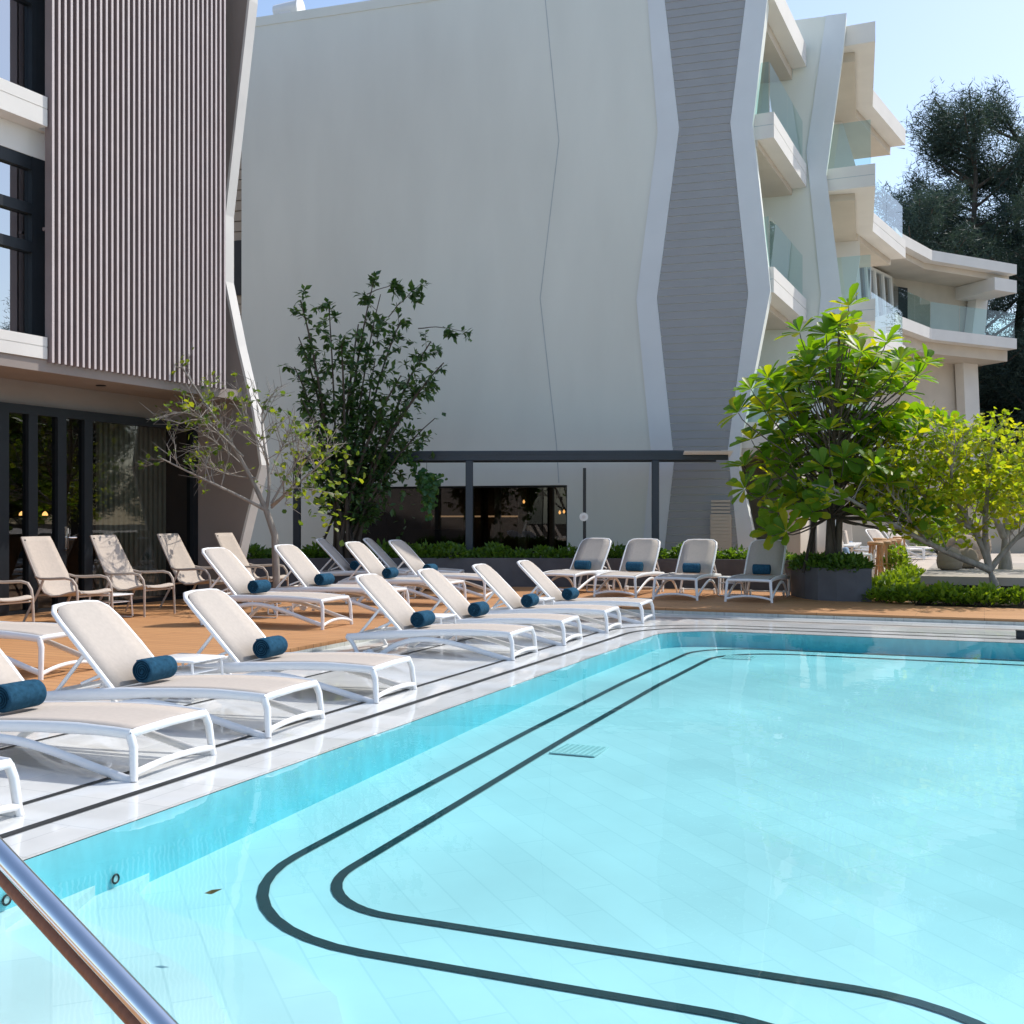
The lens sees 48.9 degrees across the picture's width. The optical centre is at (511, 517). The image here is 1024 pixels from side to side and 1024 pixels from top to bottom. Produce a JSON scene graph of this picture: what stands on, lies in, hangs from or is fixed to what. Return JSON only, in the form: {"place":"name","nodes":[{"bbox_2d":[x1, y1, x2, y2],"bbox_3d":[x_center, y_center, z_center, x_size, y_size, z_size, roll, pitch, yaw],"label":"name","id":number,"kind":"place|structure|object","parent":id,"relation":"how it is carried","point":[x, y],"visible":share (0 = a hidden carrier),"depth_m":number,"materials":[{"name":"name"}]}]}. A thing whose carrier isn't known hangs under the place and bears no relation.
{"place":"outdoors","nodes":[
{"label":"outdoors","id":0,"kind":"place"},
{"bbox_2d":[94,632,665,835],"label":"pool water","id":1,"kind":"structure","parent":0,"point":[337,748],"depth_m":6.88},
{"bbox_2d":[0,612,1023,859],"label":"pool edge","id":2,"kind":"object","parent":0,"point":[40,774],"visible":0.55,"depth_m":7.94,"materials":[{"name":"white stone"}]},
{"bbox_2d":[0,756,23,816],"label":"sun lounger","id":3,"kind":"object","parent":2,"relation":"on","point":[15,807],"visible":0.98,"depth_m":5.40,"materials":[{"name":"white plastic"}]},
{"bbox_2d":[0,649,216,781],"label":"sun lounger","id":4,"kind":"object","parent":2,"relation":"on","point":[129,722],"visible":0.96,"depth_m":6.48,"materials":[{"name":"white plastic"}]},
{"bbox_2d":[0,679,46,712],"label":"rolled towel","id":5,"kind":"object","parent":4,"relation":"on","point":[18,695],"visible":1,"depth_m":6.79,"materials":[{"name":"fabric"}]},
{"bbox_2d":[45,600,324,737],"bbox_3d":[-2.379,1.043,8.006,1.929,0.911,0.781,-2,-1,19],"label":"sun lounger","id":6,"kind":"object","parent":2,"relation":"on","point":[108,643],"visible":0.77,"depth_m":7.95,"materials":[{"name":"white plastic"}]},
{"bbox_2d":[132,655,177,682],"bbox_3d":[-2.554,1.085,8.065,0.175,0.171,0.294,0,0,22],"label":"rolled towel","id":7,"kind":"object","parent":6,"relation":"on","point":[146,670],"visible":1,"depth_m":7.96,"materials":[{"name":"fabric"}]},
{"bbox_2d":[150,653,224,702],"bbox_3d":[-2.583,1.276,8.967,0.440,0.327,0.402,0,0,23],"label":"side table","id":8,"kind":"object","parent":2,"relation":"on","point":[183,658],"visible":0.51,"depth_m":8.92,"materials":[{"name":"white plastic"}]},
{"bbox_2d":[178,588,416,702],"bbox_3d":[-1.838,1.043,9.374,1.929,0.911,0.781,-2,-1,19],"label":"sun lounger","id":9,"kind":"object","parent":2,"relation":"on","point":[231,626],"visible":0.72,"depth_m":9.32,"materials":[{"name":"white plastic"}]},
{"bbox_2d":[253,635,287,658],"bbox_3d":[-2.024,1.086,9.437,0.175,0.171,0.294,0,0,19],"label":"rolled towel","id":10,"kind":"object","parent":9,"relation":"on","point":[268,647],"visible":1,"depth_m":9.32,"materials":[{"name":"fabric"}]},
{"bbox_2d":[409,613,457,645],"bbox_3d":[-0.902,1.276,12.848,0.440,0.327,0.402,0,0,23],"label":"side table","id":11,"kind":"object","parent":2,"relation":"on","point":[441,615],"visible":0.32,"depth_m":12.79,"materials":[{"name":"white plastic"}]},
{"bbox_2d":[345,573,537,660],"bbox_3d":[-0.769,1.043,11.977,1.929,0.911,0.781,-2,-1,20],"label":"sun lounger","id":12,"kind":"object","parent":2,"relation":"on","point":[389,601],"visible":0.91,"depth_m":11.90,"materials":[{"name":"white plastic"}]},
{"bbox_2d":[410,610,434,627],"bbox_3d":[-0.952,1.085,12.043,0.175,0.171,0.294,0,0,20],"label":"rolled towel","id":13,"kind":"object","parent":12,"relation":"on","point":[419,619],"visible":1,"depth_m":11.92,"materials":[{"name":"fabric"}]},
{"bbox_2d":[417,568,582,645],"bbox_3d":[-0.209,1.043,13.256,1.929,0.911,0.781,-2,-1,18],"label":"sun lounger","id":14,"kind":"object","parent":2,"relation":"on","point":[448,594],"visible":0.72,"depth_m":13.21,"materials":[{"name":"white plastic"}]},
{"bbox_2d":[468,601,489,616],"bbox_3d":[-0.393,1.085,13.316,0.175,0.171,0.294,0,0,20],"label":"rolled towel","id":15,"kind":"object","parent":14,"relation":"on","point":[477,609],"visible":1,"depth_m":13.20,"materials":[{"name":"fabric"}]},
{"bbox_2d":[0,615,1023,837],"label":"gutter slot","id":16,"kind":"object","parent":2,"relation":"on","point":[34,825],"visible":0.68,"depth_m":7.58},
{"bbox_2d":[472,563,621,632],"bbox_3d":[0.392,1.043,14.637,1.929,0.911,0.781,-2,-1,18],"label":"sun lounger","id":17,"kind":"object","parent":2,"relation":"on","point":[501,588],"visible":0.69,"depth_m":14.58,"materials":[{"name":"white plastic"}]},
{"bbox_2d":[521,593,538,607],"bbox_3d":[0.235,1.085,14.690,0.175,0.171,0.294,0,0,18],"label":"rolled towel","id":18,"kind":"object","parent":17,"relation":"on","point":[529,600],"visible":1,"depth_m":14.56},
{"bbox_2d":[517,560,654,623],"bbox_3d":[0.983,1.043,15.894,1.929,0.911,0.781,-2,-1,19],"label":"sun lounger","id":19,"kind":"object","parent":2,"relation":"on","point":[540,579],"visible":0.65,"depth_m":15.85,"materials":[{"name":"white plastic"}]},
{"bbox_2d":[0,632,1023,911],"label":"pool wall","id":20,"kind":"structure","parent":0,"point":[156,846],"depth_m":6.79,"materials":[{"name":"teal tile"}]},
{"bbox_2d":[0,584,1023,690],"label":"pool deck","id":21,"kind":"structure","parent":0,"point":[164,629],"depth_m":15.57,"materials":[{"name":"brown"}]},
{"bbox_2d":[0,580,34,621],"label":"lounge chair","id":22,"kind":"object","parent":21,"relation":"on","point":[15,600],"visible":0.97,"depth_m":13.35,"materials":[{"name":"beige"}]},
{"bbox_2d":[0,621,88,679],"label":"sun lounger","id":23,"kind":"object","parent":21,"relation":"on","point":[40,633],"visible":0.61,"depth_m":9.61,"materials":[{"name":"white plastic"}]},
{"bbox_2d":[20,536,112,621],"bbox_3d":[-5.791,0.810,14.595,1.071,1.114,0.678,0,0,23],"label":"lounge chair","id":24,"kind":"object","parent":21,"relation":"on","point":[52,575],"visible":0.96,"depth_m":14.66,"materials":[{"name":"beige fabric"}]},
{"bbox_2d":[88,592,133,616],"bbox_3d":[-5.404,1.196,15.170,0.440,0.327,0.402,0,0,23],"label":"side table","id":25,"kind":"object","parent":21,"relation":"on","point":[108,601],"visible":0.37,"depth_m":15.22,"materials":[{"name":"white plastic"}]},
{"bbox_2d":[90,535,175,616],"bbox_3d":[-5.342,0.810,15.795,1.071,1.114,0.678,0,0,23],"label":"lounge chair","id":26,"kind":"object","parent":21,"relation":"on","point":[120,573],"visible":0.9,"depth_m":15.87,"materials":[{"name":"beige plastic"}]},
{"bbox_2d":[157,533,223,606],"bbox_3d":[-4.829,0.810,17.148,1.071,1.114,0.678,0,0,21],"label":"lounge chair","id":27,"kind":"object","parent":21,"relation":"on","point":[184,568],"visible":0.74,"depth_m":17.20,"materials":[{"name":"beige plastic"}]},
{"bbox_2d":[214,533,288,591],"bbox_3d":[-4.173,0.810,17.987,1.071,1.114,0.678,0,0,19],"label":"lounge chair","id":28,"kind":"object","parent":21,"relation":"on","point":[228,541],"visible":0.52,"depth_m":18.16,"materials":[{"name":"beige plastic"}]},
{"bbox_2d":[130,340,375,603],"bbox_3d":[-3.936,-0.695,17.193,3.662,4.074,2.322,0,0,0],"label":"sparse tree","id":29,"kind":"object","parent":21,"relation":"on","point":[211,409],"visible":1,"depth_m":17.28,"materials":[{"name":"green plant"}]},
{"bbox_2d":[199,547,352,629],"bbox_3d":[-3.049,0.884,14.260,1.929,0.987,0.782,0,0,20],"label":"sun lounger","id":30,"kind":"object","parent":21,"relation":"on","point":[231,571],"visible":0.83,"depth_m":14.23,"materials":[{"name":"white plastic"}]},
{"bbox_2d":[247,579,270,593],"bbox_3d":[-3.211,0.881,14.319,0.175,0.171,0.294,0,0,21],"label":"rolled towel","id":31,"kind":"object","parent":30,"relation":"on","point":[258,586],"visible":1,"depth_m":14.21,"materials":[{"name":"fabric"}]},
{"bbox_2d":[269,544,409,617],"bbox_3d":[-2.472,0.884,15.894,1.929,0.987,0.782,0,0,20],"label":"sun lounger","id":32,"kind":"object","parent":21,"relation":"on","point":[301,566],"visible":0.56,"depth_m":15.89,"materials":[{"name":"white plastic"}]},
{"bbox_2d":[314,573,334,585],"bbox_3d":[-2.658,0.881,15.961,0.175,0.171,0.294,0,0,22],"label":"rolled towel","id":33,"kind":"object","parent":32,"relation":"on","point":[322,579],"visible":1,"depth_m":15.86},
{"bbox_2d":[316,538,420,592],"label":"sun lounger","id":34,"kind":"object","parent":21,"relation":"on","point":[335,555],"visible":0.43,"depth_m":20.43,"materials":[{"name":"white plastic"}]},
{"bbox_2d":[337,541,466,603],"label":"sun lounger","id":35,"kind":"object","parent":21,"relation":"on","point":[365,557],"visible":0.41,"depth_m":17.76,"materials":[{"name":"white plastic"}]},
{"bbox_2d":[363,538,465,591],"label":"sun lounger","id":36,"kind":"object","parent":21,"relation":"on","point":[382,555],"visible":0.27,"depth_m":21.03,"materials":[{"name":"white plastic"}]},
{"bbox_2d":[388,540,494,599],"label":"sun lounger","id":37,"kind":"object","parent":21,"relation":"on","point":[409,557],"visible":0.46,"depth_m":19.15,"materials":[{"name":"white plastic"}]},
{"bbox_2d":[293,450,732,556],"bbox_3d":[-0.022,0.010,23.149,8.836,2.700,1.568,0,0,3],"label":"pergola","id":38,"kind":"object","parent":21,"relation":"on","point":[470,458],"visible":0.71,"depth_m":22.68,"materials":[{"name":"metal"}]},
{"bbox_2d":[247,556,792,590],"bbox_3d":[-0.383,1.085,21.925,11.883,0.570,2.650,0,0,0],"label":"long planter","id":39,"kind":"object","parent":21,"relation":"on","point":[510,572],"visible":0.23,"depth_m":21.88,"materials":[{"name":"grey concrete"}]},
{"bbox_2d":[246,543,271,558],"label":"shrub","id":40,"kind":"object","parent":39,"relation":"on","point":[253,549],"visible":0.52,"depth_m":21.88,"materials":[{"name":"green plant"}]},
{"bbox_2d":[302,541,330,557],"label":"shrub","id":41,"kind":"object","parent":39,"relation":"on","point":[321,552],"visible":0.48,"depth_m":22.31,"materials":[{"name":"green plant"}]},
{"bbox_2d":[277,270,471,557],"bbox_3d":[-2.753,-2.036,22.602,3.964,6.021,2.108,0,0,0],"label":"dark leaved tree","id":42,"kind":"object","parent":39,"relation":"on","point":[360,505],"visible":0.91,"depth_m":22.39,"materials":[{"name":"green plant"}]},
{"bbox_2d":[393,452,447,520],"bbox_3d":[-1.806,-0.611,22.694,0.974,1.402,0.851,0,0,36],"label":"hanging vine","id":43,"kind":"object","parent":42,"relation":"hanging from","point":[428,485],"visible":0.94,"depth_m":22.51,"materials":[{"name":"green plant"}]},
{"bbox_2d":[410,538,446,557],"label":"shrub","id":44,"kind":"object","parent":39,"relation":"on","point":[418,550],"visible":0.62,"depth_m":22.20,"materials":[{"name":"green plant"}]},
{"bbox_2d":[424,540,471,558],"bbox_3d":[-1.267,0.691,22.366,1.006,0.453,1.030,0,0,-41],"label":"shrub","id":45,"kind":"object","parent":39,"relation":"on","point":[454,550],"visible":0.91,"depth_m":22.16,"materials":[{"name":"green plant"}]},
{"bbox_2d":[474,541,514,557],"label":"shrub","id":46,"kind":"object","parent":39,"relation":"on","point":[497,548],"visible":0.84,"depth_m":22.28,"materials":[{"name":"green plant"}]},
{"bbox_2d":[524,544,561,557],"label":"shrub","id":47,"kind":"object","parent":39,"relation":"on","point":[543,551],"visible":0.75,"depth_m":22.22,"materials":[{"name":"green plant"}]},
{"bbox_2d":[549,543,577,557],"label":"shrub","id":48,"kind":"object","parent":39,"relation":"on","point":[564,552],"visible":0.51,"depth_m":22.23,"materials":[{"name":"green plant"}]},
{"bbox_2d":[607,542,625,557],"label":"shrub","id":49,"kind":"object","parent":39,"relation":"on","point":[618,552],"visible":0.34,"depth_m":22.25,"materials":[{"name":"green plant"}]},
{"bbox_2d":[719,544,747,559],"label":"shrub","id":50,"kind":"object","parent":39,"relation":"on","point":[731,554],"visible":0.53,"depth_m":21.60,"materials":[{"name":"green plant"}]},
{"bbox_2d":[536,538,613,593],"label":"sun lounger","id":51,"kind":"object","parent":21,"relation":"on","point":[595,551],"visible":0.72,"depth_m":20.98,"materials":[{"name":"white plastic"}]},
{"bbox_2d":[579,468,587,539],"bbox_3d":[1.413,0.195,22.227,0.170,2.330,0.118,0,0,0],"label":"garden post","id":52,"kind":"object","parent":21,"relation":"on","point":[583,516],"visible":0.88,"depth_m":22.23,"materials":[{"name":"black metal"}]},
{"bbox_2d":[593,538,664,597],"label":"sun lounger","id":53,"kind":"object","parent":21,"relation":"on","point":[645,551],"visible":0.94,"depth_m":20.37,"materials":[{"name":"white plastic"}]},
{"bbox_2d":[652,539,721,600],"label":"sun lounger","id":54,"kind":"object","parent":21,"relation":"on","point":[702,552],"visible":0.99,"depth_m":19.79,"materials":[{"name":"white plastic"}]},
{"bbox_2d":[724,539,789,602],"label":"sun lounger","id":55,"kind":"object","parent":21,"relation":"on","point":[774,556],"visible":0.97,"depth_m":19.26,"materials":[{"name":"white plastic"}]},
{"bbox_2d":[791,566,871,601],"bbox_3d":[5.325,1.100,18.925,0.950,0.540,1.650,0,0,0],"label":"round planter","id":56,"kind":"object","parent":21,"relation":"on","point":[823,584],"visible":0.83,"depth_m":18.27,"materials":[{"name":"grey concrete"}]},
{"bbox_2d":[787,551,825,571],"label":"shrub","id":57,"kind":"object","parent":56,"relation":"on","point":[795,562],"visible":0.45,"depth_m":18.88,"materials":[{"name":"green plant"}]},
{"bbox_2d":[799,552,841,570],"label":"shrub","id":58,"kind":"object","parent":56,"relation":"on","point":[813,562],"visible":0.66,"depth_m":18.53,"materials":[{"name":"green plant"}]},
{"bbox_2d":[802,506,843,572],"bbox_3d":[5.185,0.295,18.750,0.733,1.262,0.416,0,0,10],"label":"tree support","id":59,"kind":"object","parent":56,"relation":"on","point":[811,539],"visible":0.34,"depth_m":18.62,"materials":[{"name":"wood"}]},
{"bbox_2d":[717,282,970,555],"bbox_3d":[5.536,-1.423,18.960,4.342,4.773,3.423,0,0,0],"label":"leaved tree","id":60,"kind":"object","parent":56,"relation":"in","point":[826,452],"visible":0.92,"depth_m":18.43,"materials":[{"name":"green plant"}]},
{"bbox_2d":[821,552,869,572],"bbox_3d":[5.447,0.745,18.455,0.848,0.382,0.860,0,0,0],"label":"shrub","id":61,"kind":"object","parent":56,"relation":"on","point":[851,560],"visible":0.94,"depth_m":18.25,"materials":[{"name":"green plant"}]},
{"bbox_2d":[867,541,883,576],"bbox_3d":[7.936,0.950,24.592,0.352,0.829,0.345,0,0,0],"label":"wooden stool","id":62,"kind":"object","parent":21,"relation":"on","point":[879,550],"visible":0.61,"depth_m":24.48,"materials":[{"name":"orange wood"}]},
{"bbox_2d":[139,646,1023,1023],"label":"pool floor","id":63,"kind":"structure","parent":0,"point":[855,818],"depth_m":5.73,"materials":[{"name":"tile"}]},
{"bbox_2d":[0,837,178,1023],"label":"handrail","id":64,"kind":"object","parent":63,"relation":"on","point":[119,989],"visible":1,"depth_m":2.09,"materials":[{"name":"metal"}]},
{"bbox_2d":[0,873,342,1023],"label":"pool steps","id":65,"kind":"structure","parent":63,"relation":"on","point":[182,969],"depth_m":4.16,"materials":[{"name":"tile"}]},
{"bbox_2d":[549,743,608,756],"bbox_3d":[0.485,1.672,8.093,0.340,0.010,0.340,0,0,23],"label":"drain cover","id":66,"kind":"object","parent":63,"relation":"on","point":[579,750],"visible":1,"depth_m":8.06,"materials":[{"name":"plastic"}]},
{"bbox_2d":[256,649,1023,1023],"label":"pool stripe","id":67,"kind":"object","parent":63,"relation":"on","point":[272,915],"visible":1,"depth_m":4.76,"materials":[{"name":"black tile"}]},
{"bbox_2d":[256,0,1023,337],"label":"sky","id":68,"kind":"structure","parent":0,"point":[918,43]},
{"bbox_2d":[295,609,1023,651],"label":"deck riser","id":69,"kind":"object","parent":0,"point":[315,649],"visible":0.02,"depth_m":15.72,"materials":[{"name":"stone"}]},
{"bbox_2d":[851,502,1023,552],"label":"garden wall","id":70,"kind":"structure","parent":0,"point":[859,533],"depth_m":43.80,"materials":[{"name":"grey stone"}]},
{"bbox_2d":[875,553,1023,575],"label":"terrace ground","id":71,"kind":"structure","parent":0,"point":[927,563],"depth_m":36.68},
{"bbox_2d":[0,0,269,615],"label":"louvred building","id":72,"kind":"structure","parent":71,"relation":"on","point":[122,122],"depth_m":16.46,"materials":[{"name":"stone"}]},
{"bbox_2d":[0,145,44,336],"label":"window","id":73,"kind":"structure","parent":72,"relation":"in","point":[22,176],"depth_m":14.94,"materials":[{"name":"metal"}]},
{"bbox_2d":[0,0,44,95],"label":"window","id":74,"kind":"structure","parent":72,"relation":"in","point":[22,22],"depth_m":14.97,"materials":[{"name":"metal"}]},
{"bbox_2d":[234,0,905,556],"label":"hotel building","id":75,"kind":"structure","parent":71,"relation":"on","point":[626,224],"depth_m":25.72,"materials":[{"name":"paint"}]},
{"bbox_2d":[234,240,240,295],"bbox_3d":[-6.828,-6.236,28.181,0.290,1.365,0.060,0,0,17],"label":"side window","id":76,"kind":"structure","parent":75,"relation":"in","point":[237,244],"depth_m":28.16,"materials":[{"name":"black glass"}]},
{"bbox_2d":[272,0,304,14],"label":"roof vent","id":77,"kind":"object","parent":75,"relation":"on","point":[292,6],"visible":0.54,"depth_m":27.47,"materials":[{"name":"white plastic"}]},
{"bbox_2d":[356,485,566,546],"bbox_3d":[-1.223,0.047,26.079,5.234,1.526,0.060,0,0,17],"label":"window","id":78,"kind":"structure","parent":75,"relation":"in","point":[533,486],"depth_m":25.68,"materials":[{"name":"metal"}]},
{"bbox_2d":[862,529,923,559],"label":"sun lounger","id":79,"kind":"object","parent":71,"relation":"on","point":[873,533],"visible":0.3,"depth_m":36.75,"materials":[{"name":"white plastic"}]},
{"bbox_2d":[883,529,938,558],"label":"sun lounger","id":80,"kind":"object","parent":71,"relation":"on","point":[892,536],"visible":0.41,"depth_m":37.13,"materials":[{"name":"white plastic"}]},
{"bbox_2d":[846,227,1016,499],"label":"curved wing","id":81,"kind":"structure","parent":71,"relation":"on","point":[936,301],"depth_m":53.75,"materials":[{"name":"paint"}]},
{"bbox_2d":[857,267,893,316],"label":"window group","id":82,"kind":"structure","parent":81,"relation":"in","point":[881,282],"depth_m":51.20,"materials":[{"name":"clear glass"}]},
{"bbox_2d":[894,286,907,318],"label":"balcony door","id":83,"kind":"structure","parent":81,"relation":"in","point":[900,293],"depth_m":53.59,"materials":[{"name":"glass"}]},
{"bbox_2d":[905,517,961,554],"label":"lime shrub","id":84,"kind":"object","parent":71,"relation":"on","point":[932,539],"visible":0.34,"depth_m":40.62,"materials":[{"name":"green plant"}]},
{"bbox_2d":[880,167,1011,337],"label":"feathery tree","id":85,"kind":"object","parent":71,"relation":"on","point":[934,227],"visible":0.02,"depth_m":69.05,"materials":[{"name":"green plant"}]},
{"bbox_2d":[874,77,1023,424],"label":"feathery tree","id":86,"kind":"object","parent":71,"relation":"on","point":[946,138],"visible":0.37,"depth_m":65.27,"materials":[{"name":"green plant"}]},
{"bbox_2d":[874,167,1023,460],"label":"feathery tree","id":87,"kind":"object","parent":71,"relation":"on","point":[922,216],"visible":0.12,"depth_m":60.20,"materials":[{"name":"green plant"}]},
{"bbox_2d":[946,533,981,558],"bbox_3d":[10.392,0.682,25.882,0.856,0.636,0.856,0,0,9],"label":"bean bag","id":88,"kind":"object","parent":71,"relation":"on","point":[975,546],"visible":0.23,"depth_m":25.59,"materials":[{"name":"beige fabric"}]},
{"bbox_2d":[914,584,1023,608],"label":"planting bed","id":89,"kind":"object","parent":71,"relation":"on","point":[996,605],"visible":0.25,"depth_m":17.41,"materials":[{"name":"soil"}]},
{"bbox_2d":[862,584,899,602],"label":"lime shrub","id":90,"kind":"object","parent":89,"relation":"on","point":[878,592],"visible":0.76,"depth_m":17.88,"materials":[{"name":"green plant"}]},
{"bbox_2d":[881,583,914,602],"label":"lime shrub","id":91,"kind":"object","parent":89,"relation":"on","point":[891,596],"visible":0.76,"depth_m":17.70,"materials":[{"name":"green plant"}]},
{"bbox_2d":[880,541,917,571],"bbox_3d":[8.752,0.958,25.589,0.717,0.817,0.779,0,0,-35],"label":"lime shrub","id":92,"kind":"object","parent":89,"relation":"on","point":[894,560],"visible":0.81,"depth_m":25.47,"materials":[{"name":"green plant"}]},
{"bbox_2d":[795,400,1023,588],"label":"spreading tree","id":93,"kind":"object","parent":89,"relation":"on","point":[989,482],"visible":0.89,"depth_m":18.01,"materials":[{"name":"green plant"}]},
{"bbox_2d":[888,581,939,603],"bbox_3d":[6.320,1.193,17.735,0.820,0.388,0.745,0,0,27],"label":"lime shrub","id":94,"kind":"object","parent":89,"relation":"on","point":[917,587],"visible":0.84,"depth_m":17.56,"materials":[{"name":"green plant"}]},
{"bbox_2d":[923,580,968,604],"bbox_3d":[6.801,1.180,17.548,0.876,0.414,0.796,0,0,12],"label":"lime shrub","id":95,"kind":"object","parent":89,"relation":"on","point":[938,587],"visible":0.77,"depth_m":17.41,"materials":[{"name":"green plant"}]},
{"bbox_2d":[943,584,983,604],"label":"lime shrub","id":96,"kind":"object","parent":89,"relation":"on","point":[959,602],"visible":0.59,"depth_m":17.31,"materials":[{"name":"green plant"}]},
{"bbox_2d":[957,585,1005,605],"bbox_3d":[7.195,1.208,17.293,0.754,0.357,0.685,0,0,-5],"label":"lime shrub","id":97,"kind":"object","parent":89,"relation":"on","point":[979,594],"visible":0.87,"depth_m":17.14,"materials":[{"name":"green plant"}]},
{"bbox_2d":[969,580,1014,605],"bbox_3d":[7.365,1.173,17.340,0.807,0.428,0.712,0,0,8],"label":"lime shrub","id":98,"kind":"object","parent":89,"relation":"on","point":[984,585],"visible":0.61,"depth_m":17.20,"materials":[{"name":"green plant"}]},
{"bbox_2d":[1001,584,1023,605],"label":"lime shrub","id":99,"kind":"object","parent":89,"relation":"on","point":[1017,595],"visible":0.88,"depth_m":17.15,"materials":[{"name":"green plant"}]},
{"bbox_2d":[921,562,1023,590],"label":"stone platform","id":100,"kind":"structure","parent":71,"relation":"on","point":[964,577],"depth_m":19.12,"materials":[{"name":"stone"}]},
{"bbox_2d":[936,545,962,569],"bbox_3d":[8.274,0.767,21.290,0.496,0.466,0.496,0,0,-42],"label":"bean bag","id":101,"kind":"object","parent":100,"relation":"on","point":[945,562],"visible":0.66,"depth_m":21.12,"materials":[{"name":"beige fabric"}]},
{"bbox_2d":[913,413,1023,569],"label":"spreading tree","id":102,"kind":"object","parent":100,"relation":"on","point":[1005,562],"visible":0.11,"depth_m":21.55,"materials":[{"name":"green plant"}]},
{"bbox_2d":[959,547,980,567],"bbox_3d":[8.912,0.801,22.012,0.456,0.449,0.482,0,0,-21],"label":"bean bag","id":103,"kind":"object","parent":100,"relation":"on","point":[971,553],"visible":0.48,"depth_m":21.88,"materials":[{"name":"beige fabric"}]},
{"bbox_2d":[936,75,1023,420],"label":"feathery tree","id":104,"kind":"object","parent":71,"relation":"on","point":[1010,129],"visible":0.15,"depth_m":67.47,"materials":[{"name":"green plant"}]},
{"bbox_2d":[963,173,1023,501],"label":"feathery tree","id":105,"kind":"object","parent":71,"relation":"on","point":[1007,394],"visible":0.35,"depth_m":60.13,"materials":[{"name":"green plant"}]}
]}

